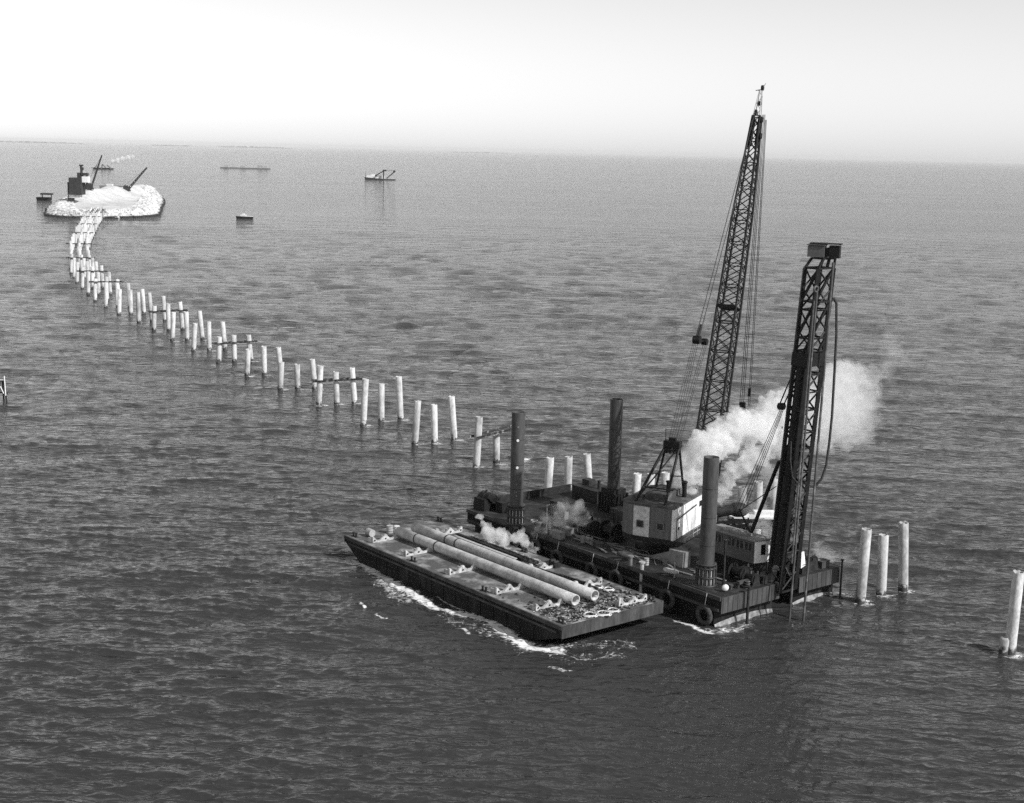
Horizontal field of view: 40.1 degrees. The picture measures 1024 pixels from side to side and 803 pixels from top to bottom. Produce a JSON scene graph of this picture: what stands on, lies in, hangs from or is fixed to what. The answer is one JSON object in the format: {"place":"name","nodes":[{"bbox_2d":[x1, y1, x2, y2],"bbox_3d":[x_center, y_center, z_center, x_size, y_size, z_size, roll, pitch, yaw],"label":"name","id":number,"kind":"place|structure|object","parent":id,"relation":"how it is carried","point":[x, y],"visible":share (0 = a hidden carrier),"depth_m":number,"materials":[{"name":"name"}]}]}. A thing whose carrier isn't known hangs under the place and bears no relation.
{"place":"outdoors","nodes":[
{"label":"outdoors","id":0,"kind":"place"},
{"bbox_2d":[67,184,154,217],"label":"island","id":1,"kind":"structure","parent":0,"point":[110,197],"depth_m":1274.98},
{"bbox_2d":[67,165,89,201],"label":"batching plant","id":2,"kind":"object","parent":1,"relation":"on","point":[76,187],"visible":1,"depth_m":1207.66,"materials":[{"name":"metal"}]},
{"bbox_2d":[85,155,101,189],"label":"island crane","id":3,"kind":"object","parent":1,"relation":"on","point":[90,186],"visible":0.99,"depth_m":1269.50,"materials":[{"name":"metal"}]},
{"bbox_2d":[43,185,165,217],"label":"riprap","id":4,"kind":"object","parent":1,"relation":"on","point":[152,204],"visible":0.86,"depth_m":1133.39,"materials":[{"name":"stone"}]},
{"bbox_2d":[123,167,146,190],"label":"island crane","id":5,"kind":"object","parent":1,"relation":"on","point":[127,187],"visible":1,"depth_m":1379.56,"materials":[{"name":"metal"}]},
{"bbox_2d":[0,141,511,153],"bbox_3d":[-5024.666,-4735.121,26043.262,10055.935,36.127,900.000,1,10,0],"label":"hills","id":6,"kind":"structure","parent":0,"point":[174,145],"depth_m":25601.70,"materials":[{"name":"grey"}]},
{"bbox_2d":[0,140,1023,802],"bbox_3d":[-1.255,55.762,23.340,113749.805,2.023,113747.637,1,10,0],"label":"water","id":7,"kind":"structure","parent":0,"point":[200,602],"depth_m":269.47,"materials":[{"name":"grey liquid"}]},
{"bbox_2d":[0,376,7,400],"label":"channel marker","id":8,"kind":"object","parent":7,"relation":"in","point":[3,388],"visible":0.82,"depth_m":319.00,"materials":[{"name":"metal"}]},
{"bbox_2d":[36,193,52,199],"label":"supply barge","id":9,"kind":"object","parent":7,"relation":"on","point":[44,198],"visible":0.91,"depth_m":1387.95,"materials":[{"name":"metal"}]},
{"bbox_2d":[86,271,89,294],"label":"concrete pile","id":10,"kind":"object","parent":7,"relation":"in","point":[88,285],"visible":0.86,"depth_m":545.55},
{"bbox_2d":[104,282,107,306],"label":"concrete pile","id":11,"kind":"object","parent":7,"relation":"in","point":[105,294],"visible":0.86,"depth_m":504.47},
{"bbox_2d":[117,289,121,314],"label":"concrete pile","id":12,"kind":"object","parent":7,"relation":"in","point":[119,298],"visible":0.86,"depth_m":484.47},
{"bbox_2d":[128,290,132,313],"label":"concrete pile","id":13,"kind":"object","parent":7,"relation":"in","point":[130,302],"visible":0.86,"depth_m":485.50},
{"bbox_2d":[136,292,140,322],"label":"concrete pile","id":14,"kind":"object","parent":7,"relation":"in","point":[138,312],"visible":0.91,"depth_m":463.87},
{"bbox_2d":[140,289,145,313],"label":"concrete pile","id":15,"kind":"object","parent":7,"relation":"in","point":[142,292],"visible":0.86,"depth_m":487.22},
{"bbox_2d":[147,292,151,321],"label":"concrete pile","id":16,"kind":"object","parent":7,"relation":"in","point":[149,296],"visible":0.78,"depth_m":466.10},
{"bbox_2d":[152,305,156,330],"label":"concrete pile","id":17,"kind":"object","parent":7,"relation":"in","point":[154,308],"visible":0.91,"depth_m":444.48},
{"bbox_2d":[161,296,165,320],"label":"concrete pile","id":18,"kind":"object","parent":7,"relation":"in","point":[163,299],"visible":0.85,"depth_m":469.30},
{"bbox_2d":[166,303,170,330],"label":"concrete pile","id":19,"kind":"object","parent":7,"relation":"in","point":[168,320],"visible":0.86,"depth_m":445.25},
{"bbox_2d":[170,312,175,340],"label":"concrete pile","id":20,"kind":"object","parent":7,"relation":"in","point":[172,328],"visible":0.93,"depth_m":423.61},
{"bbox_2d":[178,301,184,329],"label":"concrete pile","id":21,"kind":"object","parent":7,"relation":"in","point":[181,316],"visible":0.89,"depth_m":448.24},
{"bbox_2d":[184,311,189,339],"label":"concrete pile","id":22,"kind":"object","parent":7,"relation":"in","point":[186,321],"visible":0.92,"depth_m":425.39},
{"bbox_2d":[191,323,197,350],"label":"concrete pile","id":23,"kind":"object","parent":7,"relation":"in","point":[194,336],"visible":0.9,"depth_m":402.78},
{"bbox_2d":[197,310,204,339],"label":"concrete pile","id":24,"kind":"object","parent":7,"relation":"in","point":[201,327],"visible":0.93,"depth_m":427.90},
{"bbox_2d":[206,321,211,349],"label":"concrete pile","id":25,"kind":"object","parent":7,"relation":"in","point":[208,333],"visible":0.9,"depth_m":404.54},
{"bbox_2d":[216,336,221,363],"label":"concrete pile","id":26,"kind":"object","parent":7,"relation":"in","point":[218,352],"visible":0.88,"depth_m":382.89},
{"bbox_2d":[220,321,227,350],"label":"concrete pile","id":27,"kind":"object","parent":7,"relation":"in","point":[223,333],"visible":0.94,"depth_m":406.82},
{"bbox_2d":[231,335,236,362],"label":"concrete pile","id":28,"kind":"object","parent":7,"relation":"in","point":[234,349],"visible":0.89,"depth_m":384.92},
{"bbox_2d":[212,340,257,344],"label":"clamp beam","id":29,"kind":"structure","parent":28,"relation":"attached to","point":[230,342],"depth_m":384.65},
{"bbox_2d":[244,349,250,375],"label":"concrete pile","id":30,"kind":"object","parent":7,"relation":"in","point":[247,361],"visible":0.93,"depth_m":362.25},
{"bbox_2d":[246,335,253,360],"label":"concrete pile","id":31,"kind":"object","parent":7,"relation":"in","point":[248,338],"visible":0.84,"depth_m":387.31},
{"bbox_2d":[261,346,266,374],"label":"concrete pile","id":32,"kind":"object","parent":7,"relation":"in","point":[264,359],"visible":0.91,"depth_m":364.27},
{"bbox_2d":[276,347,281,365],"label":"concrete pile","id":33,"kind":"object","parent":7,"relation":"in","point":[278,354],"visible":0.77,"depth_m":366.70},
{"bbox_2d":[277,361,283,389],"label":"concrete pile","id":34,"kind":"object","parent":7,"relation":"in","point":[280,374],"visible":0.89,"depth_m":342.72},
{"bbox_2d":[294,364,299,388],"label":"concrete pile","id":35,"kind":"object","parent":7,"relation":"in","point":[297,374],"visible":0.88,"depth_m":344.41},
{"bbox_2d":[309,359,316,389],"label":"concrete pile","id":36,"kind":"object","parent":7,"relation":"in","point":[313,370],"visible":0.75,"depth_m":344.81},
{"bbox_2d":[316,365,323,404],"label":"concrete pile","id":37,"kind":"object","parent":7,"relation":"in","point":[319,387],"visible":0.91,"depth_m":322.38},
{"bbox_2d":[333,371,339,403],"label":"concrete pile","id":38,"kind":"object","parent":7,"relation":"in","point":[336,389],"visible":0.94,"depth_m":324.43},
{"bbox_2d":[311,377,361,382],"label":"clamp beam","id":39,"kind":"structure","parent":38,"relation":"attached to","point":[339,379],"depth_m":323.87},
{"bbox_2d":[349,367,357,402],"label":"concrete pile","id":40,"kind":"object","parent":7,"relation":"in","point":[353,387],"visible":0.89,"depth_m":325.67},
{"bbox_2d":[360,378,368,426],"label":"concrete pile","id":41,"kind":"object","parent":7,"relation":"in","point":[364,404],"visible":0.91,"depth_m":300.21,"materials":[{"name":"concrete"}]},
{"bbox_2d":[364,170,395,179],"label":"dredger","id":42,"kind":"object","parent":7,"relation":"on","point":[374,177],"visible":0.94,"depth_m":2586.77,"materials":[{"name":"metal"}]},
{"bbox_2d":[378,383,384,420],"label":"concrete pile","id":43,"kind":"object","parent":7,"relation":"in","point":[381,394],"visible":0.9,"depth_m":304.99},
{"bbox_2d":[396,376,403,419],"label":"concrete pile","id":44,"kind":"object","parent":7,"relation":"in","point":[399,397],"visible":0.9,"depth_m":307.03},
{"bbox_2d":[411,400,420,443],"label":"concrete pile","id":45,"kind":"object","parent":7,"relation":"in","point":[416,421],"visible":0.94,"depth_m":281.94,"materials":[{"name":"concrete"}]},
{"bbox_2d":[431,404,437,442],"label":"concrete pile","id":46,"kind":"object","parent":7,"relation":"in","point":[434,427],"visible":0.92,"depth_m":283.33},
{"bbox_2d":[448,396,457,439],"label":"concrete pile","id":47,"kind":"object","parent":7,"relation":"in","point":[452,417],"visible":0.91,"depth_m":287.41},
{"bbox_2d":[473,416,482,466],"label":"concrete pile","id":48,"kind":"object","parent":7,"relation":"in","point":[477,442],"visible":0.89,"depth_m":262.06,"materials":[{"name":"concrete"}]},
{"bbox_2d":[470,424,527,438],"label":"clamp beam","id":49,"kind":"structure","parent":48,"relation":"attached to","point":[495,433],"depth_m":265.91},
{"bbox_2d":[493,434,499,463],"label":"concrete pile","id":50,"kind":"object","parent":7,"relation":"in","point":[496,448],"visible":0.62,"depth_m":268.27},
{"bbox_2d":[344,517,663,639],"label":"deck barge","id":51,"kind":"object","parent":7,"relation":"on","point":[473,588],"visible":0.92,"depth_m":183.68,"materials":[{"name":"metal"}]},
{"bbox_2d":[365,528,375,536],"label":"drum","id":52,"kind":"object","parent":51,"relation":"on","point":[369,532],"visible":1,"depth_m":203.70,"materials":[{"name":"grey metal"}]},
{"bbox_2d":[454,535,516,559],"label":"steel beam","id":53,"kind":"structure","parent":51,"relation":"on","point":[483,546],"depth_m":196.93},
{"bbox_2d":[395,527,579,605],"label":"concrete pipe","id":54,"kind":"object","parent":51,"relation":"on","point":[571,598],"visible":1,"depth_m":186.43,"materials":[{"name":"concrete"}]},
{"bbox_2d":[455,533,522,561],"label":"steel beam","id":55,"kind":"structure","parent":51,"relation":"on","point":[518,557],"depth_m":197.49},
{"bbox_2d":[411,522,598,600],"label":"concrete pipe","id":56,"kind":"object","parent":51,"relation":"on","point":[527,569],"visible":0.98,"depth_m":188.58,"materials":[{"name":"concrete"}]},
{"bbox_2d":[469,535,540,564],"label":"steel beam","id":57,"kind":"structure","parent":51,"relation":"on","point":[530,559],"depth_m":195.73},
{"bbox_2d":[549,558,560,567],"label":"deck winch","id":58,"kind":"object","parent":51,"relation":"on","point":[554,562],"visible":1,"depth_m":190.84,"materials":[{"name":"metal"}]},
{"bbox_2d":[499,580,655,621],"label":"scrap litter","id":59,"kind":"object","parent":51,"relation":"on","point":[592,604],"visible":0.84,"depth_m":174.61,"materials":[{"name":"metal"}]},
{"bbox_2d":[559,573,598,588],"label":"timber baulk","id":60,"kind":"object","parent":51,"relation":"on","point":[579,581],"visible":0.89,"depth_m":183.63,"materials":[{"name":"wood"}]},
{"bbox_2d":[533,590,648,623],"bbox_3d":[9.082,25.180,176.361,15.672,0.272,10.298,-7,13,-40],"label":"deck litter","id":61,"kind":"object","parent":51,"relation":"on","point":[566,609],"visible":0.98,"depth_m":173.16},
{"bbox_2d":[544,457,553,487],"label":"concrete pile","id":62,"kind":"object","parent":7,"relation":"in","point":[549,472],"visible":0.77,"depth_m":241.92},
{"bbox_2d":[564,456,572,490],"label":"concrete pile","id":63,"kind":"object","parent":7,"relation":"in","point":[568,470],"visible":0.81,"depth_m":246.03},
{"bbox_2d":[583,453,591,477],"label":"concrete pile","id":64,"kind":"object","parent":7,"relation":"in","point":[587,465],"visible":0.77,"depth_m":249.16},
{"bbox_2d":[631,472,641,494],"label":"concrete pile","id":65,"kind":"object","parent":7,"relation":"in","point":[636,484],"visible":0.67,"depth_m":226.35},
{"bbox_2d":[466,478,840,626],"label":"jack up barge","id":66,"kind":"object","parent":7,"relation":"on","point":[488,514],"visible":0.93,"depth_m":193.89,"materials":[{"name":"metal"}]},
{"bbox_2d":[509,411,524,545],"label":"spud leg","id":67,"kind":"object","parent":66,"relation":"attached to","point":[517,457],"visible":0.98,"depth_m":206.99,"materials":[{"name":"metal"}]},
{"bbox_2d":[530,534,540,553],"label":"tyre fender","id":68,"kind":"object","parent":66,"relation":"hanging from","point":[537,543],"visible":0.93,"depth_m":203.82,"materials":[{"name":"rubber"}]},
{"bbox_2d":[539,516,552,526],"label":"gear box","id":69,"kind":"object","parent":66,"relation":"on","point":[543,520],"visible":0.68,"depth_m":208.24,"materials":[{"name":"metal"}]},
{"bbox_2d":[544,505,568,523],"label":"winch","id":70,"kind":"object","parent":66,"relation":"on","point":[559,515],"visible":0.88,"depth_m":210.97,"materials":[{"name":"metal"}]},
{"bbox_2d":[550,543,562,562],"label":"tyre fender","id":71,"kind":"object","parent":66,"relation":"hanging from","point":[557,552],"visible":0.64,"depth_m":200.05,"materials":[{"name":"rubber"}]},
{"bbox_2d":[552,529,565,539],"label":"pump box","id":72,"kind":"object","parent":66,"relation":"on","point":[558,534],"visible":1,"depth_m":201.58,"materials":[{"name":"grey paint"}]},
{"bbox_2d":[560,526,573,535],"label":"gear box","id":73,"kind":"object","parent":66,"relation":"on","point":[568,530],"visible":0.82,"depth_m":203.88,"materials":[{"name":"grey paint"}]},
{"bbox_2d":[573,512,596,526],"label":"winch","id":74,"kind":"object","parent":66,"relation":"on","point":[578,516],"visible":0.62,"depth_m":208.81,"materials":[{"name":"metal"}]},
{"bbox_2d":[576,517,599,537],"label":"winch","id":75,"kind":"object","parent":66,"relation":"on","point":[586,525],"visible":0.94,"depth_m":203.51,"materials":[{"name":"metal"}]},
{"bbox_2d":[585,554,597,575],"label":"tyre fender","id":76,"kind":"object","parent":66,"relation":"hanging from","point":[593,566],"visible":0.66,"depth_m":194.41,"materials":[{"name":"rubber"}]},
{"bbox_2d":[592,540,604,548],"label":"gear box","id":77,"kind":"object","parent":66,"relation":"on","point":[597,544],"visible":1,"depth_m":197.64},
{"bbox_2d":[596,520,625,543],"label":"winch","id":78,"kind":"object","parent":66,"relation":"on","point":[609,532],"visible":0.92,"depth_m":201.24,"materials":[{"name":"metal"}]},
{"bbox_2d":[556,525,668,567],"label":"deck hoses","id":79,"kind":"object","parent":66,"relation":"on","point":[615,547],"visible":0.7,"depth_m":198.12,"materials":[{"name":"rubber"}]},
{"bbox_2d":[607,398,622,488],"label":"spud leg","id":80,"kind":"object","parent":66,"relation":"attached to","point":[615,442],"visible":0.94,"depth_m":216.03,"materials":[{"name":"metal"}]},
{"bbox_2d":[609,562,622,584],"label":"tyre fender","id":81,"kind":"object","parent":66,"relation":"hanging from","point":[617,573],"visible":0.78,"depth_m":190.55,"materials":[{"name":"rubber"}]},
{"bbox_2d":[610,506,622,522],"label":"gear box","id":82,"kind":"object","parent":66,"relation":"on","point":[616,513],"visible":0.64,"depth_m":211.95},
{"bbox_2d":[638,561,645,592],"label":"deck post","id":83,"kind":"object","parent":66,"relation":"attached to","point":[642,563],"visible":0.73,"depth_m":187.77,"materials":[{"name":"grey metal"}]},
{"bbox_2d":[572,532,726,580],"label":"loose planks","id":84,"kind":"object","parent":66,"relation":"on","point":[632,552],"visible":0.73,"depth_m":195.19,"materials":[{"name":"grey paint"}]},
{"bbox_2d":[659,580,674,608],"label":"tyre fender","id":85,"kind":"object","parent":66,"relation":"hanging from","point":[670,605],"visible":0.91,"depth_m":183.17,"materials":[{"name":"rubber"}]},
{"bbox_2d":[650,547,690,567],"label":"pedestal box","id":86,"kind":"object","parent":66,"relation":"on","point":[680,557],"visible":1,"depth_m":189.81,"materials":[{"name":"grey paint"}]},
{"bbox_2d":[622,83,766,552],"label":"revolving crane","id":87,"kind":"object","parent":66,"relation":"on","point":[660,518],"visible":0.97,"depth_m":204.28,"materials":[{"name":"grey"}]},
{"bbox_2d":[696,594,712,625],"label":"tyre fender","id":88,"kind":"object","parent":66,"relation":"hanging from","point":[707,609],"visible":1,"depth_m":178.20,"materials":[{"name":"rubber"}]},
{"bbox_2d":[698,455,719,584],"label":"spud leg","id":89,"kind":"object","parent":66,"relation":"attached to","point":[709,509],"visible":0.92,"depth_m":179.15,"materials":[{"name":"metal"}]},
{"bbox_2d":[722,539,728,584],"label":"deck post","id":90,"kind":"object","parent":66,"relation":"on","point":[724,563],"visible":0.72,"depth_m":180.90,"materials":[{"name":"metal"}]},
{"bbox_2d":[726,562,753,582],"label":"winch","id":91,"kind":"object","parent":66,"relation":"on","point":[735,571],"visible":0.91,"depth_m":183.91,"materials":[{"name":"metal"}]},
{"bbox_2d":[714,524,770,574],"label":"operator cabin","id":92,"kind":"object","parent":66,"relation":"on","point":[745,548],"visible":0.7,"depth_m":186.33,"materials":[{"name":"metal"}]},
{"bbox_2d":[716,502,771,534],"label":"machinery frame","id":93,"kind":"object","parent":66,"relation":"on","point":[727,510],"visible":0.69,"depth_m":202.38,"materials":[{"name":"black metal"}]},
{"bbox_2d":[727,510,773,529],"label":"water tank","id":94,"kind":"object","parent":66,"relation":"on","point":[768,515],"visible":0.36,"depth_m":205.71,"materials":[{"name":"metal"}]},
{"bbox_2d":[733,574,767,588],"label":"guide beam","id":95,"kind":"structure","parent":66,"relation":"on","point":[738,584],"depth_m":181.04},
{"bbox_2d":[741,571,760,586],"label":"winch","id":96,"kind":"object","parent":66,"relation":"on","point":[755,580],"visible":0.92,"depth_m":181.81,"materials":[{"name":"metal"}]},
{"bbox_2d":[736,242,842,620],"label":"pile driver","id":97,"kind":"object","parent":66,"relation":"on","point":[803,363],"visible":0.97,"depth_m":179.73},
{"bbox_2d":[789,559,815,573],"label":"tool locker","id":98,"kind":"object","parent":66,"relation":"on","point":[802,570],"visible":0.54,"depth_m":188.23,"materials":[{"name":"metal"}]},
{"bbox_2d":[804,552,820,569],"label":"winch","id":99,"kind":"object","parent":66,"relation":"on","point":[814,557],"visible":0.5,"depth_m":189.35,"materials":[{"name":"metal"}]},
{"bbox_2d":[818,558,829,568],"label":"gear box","id":100,"kind":"object","parent":66,"relation":"on","point":[823,563],"visible":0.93,"depth_m":190.45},
{"bbox_2d":[661,471,669,484],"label":"concrete pile","id":101,"kind":"object","parent":7,"relation":"in","point":[665,476],"visible":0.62,"depth_m":230.83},
{"bbox_2d":[737,485,746,503],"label":"concrete pile","id":102,"kind":"object","parent":7,"relation":"in","point":[740,490],"visible":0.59,"depth_m":214.40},
{"bbox_2d":[745,586,750,623],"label":"deck post","id":103,"kind":"object","parent":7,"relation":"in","point":[747,604],"visible":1,"depth_m":179.16,"materials":[{"name":"metal"}]},
{"bbox_2d":[753,480,762,533],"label":"concrete pile","id":104,"kind":"object","parent":7,"relation":"in","point":[758,490],"visible":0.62,"depth_m":216.13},
{"bbox_2d":[768,476,777,536],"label":"concrete pile","id":105,"kind":"object","parent":7,"relation":"in","point":[773,495],"visible":0.3,"depth_m":219.43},
{"bbox_2d":[855,527,871,603],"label":"concrete pile","id":106,"kind":"object","parent":7,"relation":"in","point":[863,566],"visible":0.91,"depth_m":187.96,"materials":[{"name":"concrete"}]},
{"bbox_2d":[876,533,888,595],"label":"concrete pile","id":107,"kind":"object","parent":7,"relation":"in","point":[882,565],"visible":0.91,"depth_m":190.91,"materials":[{"name":"concrete"}]},
{"bbox_2d":[898,521,908,591],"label":"concrete pile","id":108,"kind":"object","parent":7,"relation":"in","point":[903,536],"visible":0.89,"depth_m":193.32,"materials":[{"name":"concrete"}]},
{"bbox_2d":[998,636,1008,655],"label":"pile stub","id":109,"kind":"object","parent":7,"relation":"in","point":[1003,645],"visible":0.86,"depth_m":170.40,"materials":[{"name":"concrete"}]},
{"bbox_2d":[1005,569,1023,655],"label":"concrete pile","id":110,"kind":"object","parent":7,"relation":"in","point":[1015,601],"visible":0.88,"depth_m":169.65,"materials":[{"name":"concrete"}]},
{"bbox_2d":[0,0,1023,162],"label":"sky","id":111,"kind":"structure","parent":0,"point":[901,80],"materials":[{"name":"white"}]},
{"bbox_2d":[549,498,574,513],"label":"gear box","id":112,"kind":"object","parent":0,"point":[561,503],"visible":0.61,"depth_m":216.17,"materials":[{"name":"metal"}]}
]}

